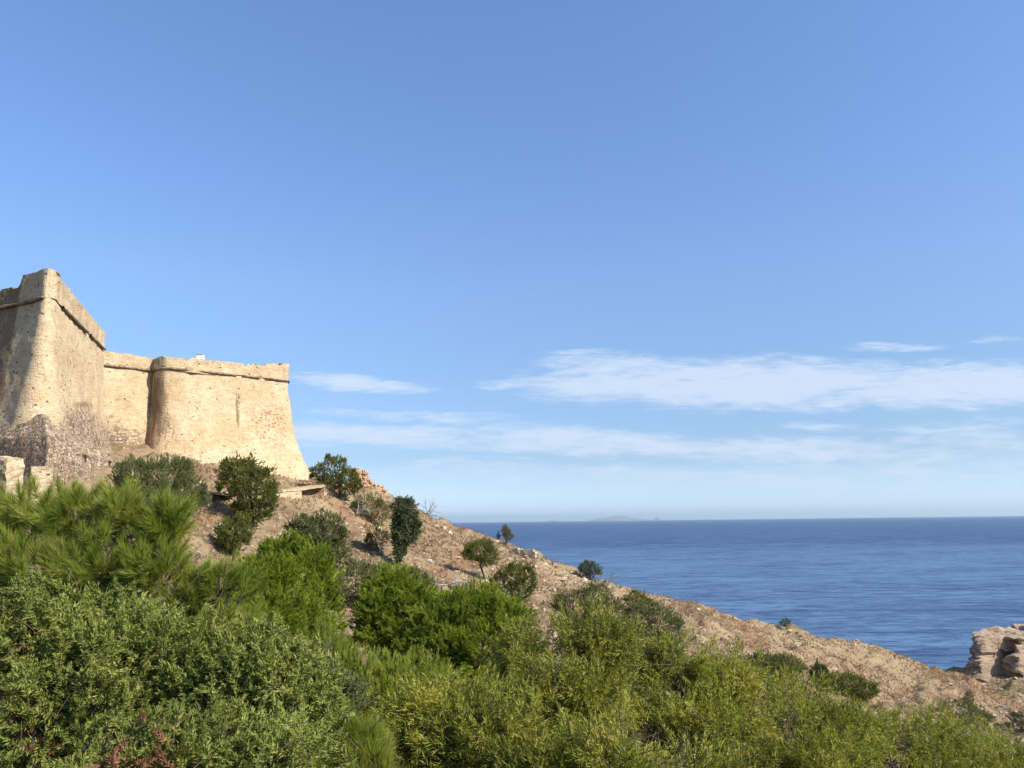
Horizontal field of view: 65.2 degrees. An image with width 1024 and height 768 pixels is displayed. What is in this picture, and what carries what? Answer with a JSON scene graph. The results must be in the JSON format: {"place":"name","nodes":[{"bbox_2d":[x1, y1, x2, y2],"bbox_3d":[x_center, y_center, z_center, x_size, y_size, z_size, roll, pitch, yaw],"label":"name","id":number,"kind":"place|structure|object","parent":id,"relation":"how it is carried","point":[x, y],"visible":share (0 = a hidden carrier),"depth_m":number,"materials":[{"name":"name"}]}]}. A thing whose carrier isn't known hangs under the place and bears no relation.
{"place":"outdoors","nodes":[
{"label":"outdoors","id":0,"kind":"place"},
{"bbox_2d":[0,442,1023,767],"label":"terrain","id":1,"kind":"structure","parent":0,"point":[280,518],"depth_m":87.17,"materials":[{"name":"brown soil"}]},
{"bbox_2d":[0,456,24,513],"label":"outwork wall","id":2,"kind":"structure","parent":1,"relation":"on","point":[11,468],"depth_m":50.83,"materials":[{"name":"beige stone"}]},
{"bbox_2d":[28,466,52,506],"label":"stone pier","id":3,"kind":"structure","parent":1,"relation":"on","point":[44,474],"depth_m":51.89,"materials":[{"name":"beige stone"}]},
{"bbox_2d":[0,472,216,761],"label":"maritime pine","id":4,"kind":"object","parent":1,"relation":"on","point":[163,525],"visible":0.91,"depth_m":9.10,"materials":[{"name":"green plant"}]},
{"bbox_2d":[0,565,217,767],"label":"acacia shrub","id":5,"kind":"object","parent":1,"relation":"on","point":[76,655],"visible":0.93,"depth_m":7.62,"materials":[{"name":"green plant"}]},
{"bbox_2d":[0,268,310,490],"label":"stone fortress","id":6,"kind":"structure","parent":1,"relation":"on","point":[76,399],"depth_m":77.12,"materials":[{"name":"beige stone"}]},
{"bbox_2d":[196,354,204,359],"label":"floodlight box","id":7,"kind":"object","parent":6,"relation":"on","point":[200,356],"visible":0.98,"depth_m":91.48,"materials":[{"name":"white paint"}]},
{"bbox_2d":[105,452,215,516],"bbox_3d":[-27.327,8.126,61.241,7.510,6.258,6.673,-6,-11,30],"label":"olive tree","id":8,"kind":"object","parent":1,"relation":"on","point":[140,465],"visible":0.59,"depth_m":61.30,"materials":[{"name":"green plant"}]},
{"bbox_2d":[0,682,359,767],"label":"acacia shrub","id":9,"kind":"object","parent":1,"relation":"on","point":[187,742],"visible":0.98,"depth_m":6.78,"materials":[{"name":"green plant"}]},
{"bbox_2d":[152,545,270,767],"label":"maritime pine","id":10,"kind":"object","parent":1,"relation":"on","point":[202,587],"visible":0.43,"depth_m":9.22,"materials":[{"name":"green plant"}]},
{"bbox_2d":[213,510,256,555],"bbox_3d":[-21.405,11.502,61.670,3.459,3.529,2.522,-1,-10,0],"label":"evergreen shrub","id":11,"kind":"object","parent":1,"relation":"on","point":[226,541],"visible":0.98,"depth_m":61.28,"materials":[{"name":"green plant"}]},
{"bbox_2d":[212,450,282,526],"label":"oak tree","id":12,"kind":"object","parent":1,"relation":"on","point":[238,486],"visible":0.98,"depth_m":68.95,"materials":[{"name":"green plant"}]},
{"bbox_2d":[128,603,368,767],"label":"acacia shrub","id":13,"kind":"object","parent":1,"relation":"on","point":[229,662],"visible":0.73,"depth_m":7.67,"materials":[{"name":"green plant"}]},
{"bbox_2d":[191,484,335,505],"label":"terrace wall","id":14,"kind":"structure","parent":1,"relation":"on","point":[297,493],"depth_m":80.69,"materials":[{"name":"beige stone"}]},
{"bbox_2d":[217,527,349,682],"bbox_3d":[-7.824,9.443,26.810,5.217,9.218,5.985,-3,-10,14],"label":"stone pine","id":15,"kind":"object","parent":1,"relation":"on","point":[289,594],"visible":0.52,"depth_m":27.05,"materials":[{"name":"green plant"}]},
{"bbox_2d":[281,507,353,567],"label":"tamarisk shrub","id":16,"kind":"object","parent":1,"relation":"on","point":[336,540],"visible":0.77,"depth_m":65.95,"materials":[{"name":"green plant"}]},
{"bbox_2d":[262,692,403,767],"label":"maritime pine","id":17,"kind":"object","parent":1,"relation":"on","point":[365,738],"visible":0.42,"depth_m":8.49,"materials":[{"name":"green plant"}]},
{"bbox_2d":[308,453,362,499],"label":"oak tree","id":18,"kind":"object","parent":1,"relation":"on","point":[355,485],"visible":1,"depth_m":84.69,"materials":[{"name":"green plant"}]},
{"bbox_2d":[311,639,382,724],"bbox_3d":[-2.317,5.951,10.179,1.301,5.208,1.319,-1,-10,0],"label":"acacia shrub","id":19,"kind":"object","parent":1,"relation":"on","point":[354,688],"visible":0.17,"depth_m":10.42,"materials":[{"name":"green plant"}]},
{"bbox_2d":[329,556,392,609],"bbox_3d":[-11.212,15.212,60.200,5.215,4.585,3.885,-1,-10,0],"label":"tamarisk shrub","id":20,"kind":"object","parent":1,"relation":"on","point":[351,563],"visible":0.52,"depth_m":59.66,"materials":[{"name":"green plant"}]},
{"bbox_2d":[351,497,374,514],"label":"dead branch","id":21,"kind":"object","parent":1,"relation":"on","point":[359,511],"visible":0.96,"depth_m":82.75,"materials":[{"name":"grey wood"}]},
{"bbox_2d":[348,468,387,495],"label":"ruined wall","id":22,"kind":"structure","parent":1,"relation":"on","point":[367,482],"depth_m":101.51,"materials":[{"name":"stone"}]},
{"bbox_2d":[350,491,390,525],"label":"dry shrub","id":23,"kind":"object","parent":1,"relation":"on","point":[381,503],"visible":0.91,"depth_m":83.71,"materials":[{"name":"green plant"}]},
{"bbox_2d":[363,519,390,551],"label":"evergreen shrub","id":24,"kind":"object","parent":1,"relation":"on","point":[368,537],"visible":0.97,"depth_m":75.61,"materials":[{"name":"green plant"}]},
{"bbox_2d":[289,609,474,736],"bbox_3d":[-2.249,6.389,12.866,3.032,5.373,2.054,-5,-11,24],"label":"maritime pine","id":25,"kind":"object","parent":1,"relation":"on","point":[382,680],"visible":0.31,"depth_m":13.12,"materials":[{"name":"green plant"}]},
{"bbox_2d":[369,543,396,563],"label":"dead branch","id":26,"kind":"object","parent":1,"relation":"on","point":[389,560],"visible":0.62,"depth_m":74.41,"materials":[{"name":"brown wood"}]},
{"bbox_2d":[344,559,440,688],"bbox_3d":[-4.622,11.190,31.866,4.348,8.234,4.302,-1,-10,0],"label":"stone pine","id":27,"kind":"object","parent":1,"relation":"on","point":[377,613],"visible":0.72,"depth_m":31.63,"materials":[{"name":"green plant"}]},
{"bbox_2d":[383,491,422,564],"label":"ivy tree","id":28,"kind":"object","parent":1,"relation":"on","point":[401,524],"visible":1,"depth_m":73.29,"materials":[{"name":"green plant"}]},
{"bbox_2d":[394,565,437,588],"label":"tamarisk shrub","id":29,"kind":"object","parent":1,"relation":"on","point":[425,575],"visible":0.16,"depth_m":65.38,"materials":[{"name":"green plant"}]},
{"bbox_2d":[419,499,447,519],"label":"dead branch","id":30,"kind":"object","parent":1,"relation":"on","point":[427,514],"visible":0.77,"depth_m":104.42,"materials":[{"name":"grey wood"}]},
{"bbox_2d":[428,568,472,589],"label":"dead branch","id":31,"kind":"object","parent":1,"relation":"on","point":[463,581],"visible":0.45,"depth_m":69.62,"materials":[{"name":"grey wood"}]},
{"bbox_2d":[359,660,565,767],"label":"willow acacia","id":32,"kind":"object","parent":1,"relation":"on","point":[442,728],"visible":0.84,"depth_m":9.84,"materials":[{"name":"green plant"}]},
{"bbox_2d":[380,572,557,692],"bbox_3d":[-1.576,11.005,29.682,5.594,7.899,5.388,7,-12,-37],"label":"stone pine","id":33,"kind":"object","parent":1,"relation":"on","point":[452,638],"visible":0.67,"depth_m":29.54,"materials":[{"name":"green plant"}]},
{"bbox_2d":[461,537,500,579],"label":"oak tree","id":34,"kind":"object","parent":1,"relation":"on","point":[488,546],"visible":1,"depth_m":81.24,"materials":[{"name":"green plant"}]},
{"bbox_2d":[500,524,513,544],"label":"windswept tree","id":35,"kind":"object","parent":1,"relation":"on","point":[505,530],"visible":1,"depth_m":101.62,"materials":[{"name":"green plant"}]},
{"bbox_2d":[486,559,538,602],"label":"evergreen shrub","id":36,"kind":"object","parent":1,"relation":"on","point":[510,570],"visible":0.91,"depth_m":70.94,"materials":[{"name":"green plant"}]},
{"bbox_2d":[512,548,536,558],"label":"dry stone wall","id":37,"kind":"structure","parent":1,"relation":"on","point":[529,553],"depth_m":97.99,"materials":[{"name":"stone"}]},
{"bbox_2d":[472,592,673,764],"bbox_3d":[0.957,6.453,12.015,3.233,6.443,3.177,-1,-10,0],"label":"willow acacia","id":38,"kind":"object","parent":1,"relation":"on","point":[601,655],"visible":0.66,"depth_m":12.32,"materials":[{"name":"green plant"}]},
{"bbox_2d":[550,579,626,619],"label":"tamarisk shrub","id":39,"kind":"object","parent":1,"relation":"on","point":[583,591],"visible":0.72,"depth_m":72.75,"materials":[{"name":"green plant"}]},
{"bbox_2d":[576,560,602,580],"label":"evergreen shrub","id":40,"kind":"object","parent":1,"relation":"on","point":[588,573],"visible":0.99,"depth_m":98.14,"materials":[{"name":"green plant"}]},
{"bbox_2d":[166,454,1023,737],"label":"rubble","id":41,"kind":"object","parent":1,"relation":"on","point":[563,579],"visible":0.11,"depth_m":91.10,"materials":[{"name":"stone"}]},
{"bbox_2d":[177,475,1020,754],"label":"dry scrub","id":42,"kind":"object","parent":1,"relation":"on","point":[879,702],"visible":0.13,"depth_m":87.10,"materials":[{"name":"brown plant"}]},
{"bbox_2d":[595,571,619,585],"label":"dry shrub","id":43,"kind":"object","parent":1,"relation":"on","point":[613,573],"visible":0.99,"depth_m":96.67,"materials":[{"name":"grey plant"}]},
{"bbox_2d":[465,687,762,767],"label":"willow acacia","id":44,"kind":"object","parent":1,"relation":"on","point":[570,753],"visible":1,"depth_m":9.22,"materials":[{"name":"green plant"}]},
{"bbox_2d":[621,589,653,610],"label":"evergreen shrub","id":45,"kind":"object","parent":1,"relation":"on","point":[628,597],"visible":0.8,"depth_m":89.83,"materials":[{"name":"green plant"}]},
{"bbox_2d":[621,599,685,642],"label":"tamarisk shrub","id":46,"kind":"object","parent":1,"relation":"on","point":[669,618],"visible":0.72,"depth_m":73.46,"materials":[{"name":"green plant"}]},
{"bbox_2d":[607,623,796,767],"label":"willow acacia","id":47,"kind":"object","parent":1,"relation":"on","point":[725,694],"visible":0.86,"depth_m":12.68,"materials":[{"name":"leaves"},{"name":"bark"}]},
{"bbox_2d":[740,649,808,677],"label":"tamarisk shrub","id":48,"kind":"object","parent":1,"relation":"on","point":[777,660],"visible":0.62,"depth_m":66.77,"materials":[{"name":"green plant"}]},
{"bbox_2d":[779,618,791,626],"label":"evergreen shrub","id":49,"kind":"object","parent":1,"relation":"on","point":[786,623],"visible":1,"depth_m":102.45,"materials":[{"name":"green plant"}]},
{"bbox_2d":[727,661,907,767],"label":"willow acacia","id":50,"kind":"object","parent":1,"relation":"on","point":[841,735],"visible":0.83,"depth_m":13.25,"materials":[{"name":"green plant"}]},
{"bbox_2d":[807,657,833,689],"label":"evergreen shrub","id":51,"kind":"object","parent":1,"relation":"on","point":[817,667],"visible":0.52,"depth_m":66.01,"materials":[{"name":"green plant"}]},
{"bbox_2d":[829,668,880,700],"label":"evergreen shrub","id":52,"kind":"object","parent":1,"relation":"on","point":[852,677],"visible":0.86,"depth_m":69.78,"materials":[{"name":"green plant"}]},
{"bbox_2d":[847,694,1016,767],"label":"willow acacia","id":53,"kind":"object","parent":1,"relation":"on","point":[940,746],"visible":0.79,"depth_m":14.42,"materials":[{"name":"green plant"}]},
{"bbox_2d":[925,695,995,726],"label":"tamarisk shrub","id":54,"kind":"object","parent":1,"relation":"on","point":[970,706],"visible":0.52,"depth_m":85.23,"materials":[{"name":"green plant"}]},
{"bbox_2d":[953,713,1023,767],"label":"willow acacia","id":55,"kind":"object","parent":1,"relation":"on","point":[1002,761],"visible":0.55,"depth_m":15.56,"materials":[{"name":"green plant"}]},
{"bbox_2d":[964,624,1023,682],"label":"sea rock","id":56,"kind":"object","parent":1,"relation":"on","point":[997,650],"visible":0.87,"depth_m":110.44,"materials":[{"name":"beige stone"}]},
{"bbox_2d":[1005,709,1023,732],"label":"evergreen shrub","id":57,"kind":"object","parent":1,"relation":"on","point":[1017,716],"visible":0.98,"depth_m":85.76,"materials":[{"name":"green plant"}]},
{"bbox_2d":[0,0,1023,522],"label":"sky","id":58,"kind":"structure","parent":0,"point":[504,260],"materials":[{"name":"blue"}]},
{"bbox_2d":[451,516,1023,669],"bbox_3d":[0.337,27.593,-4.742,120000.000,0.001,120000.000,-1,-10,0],"label":"sea","id":59,"kind":"structure","parent":0,"point":[932,591],"depth_m":455.59,"materials":[{"name":"liquid"}]},
{"bbox_2d":[586,515,647,520],"bbox_3d":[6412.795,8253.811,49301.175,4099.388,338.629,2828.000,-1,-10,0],"label":"island","id":60,"kind":"structure","parent":59,"relation":"on","point":[618,518],"depth_m":48274.65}
]}

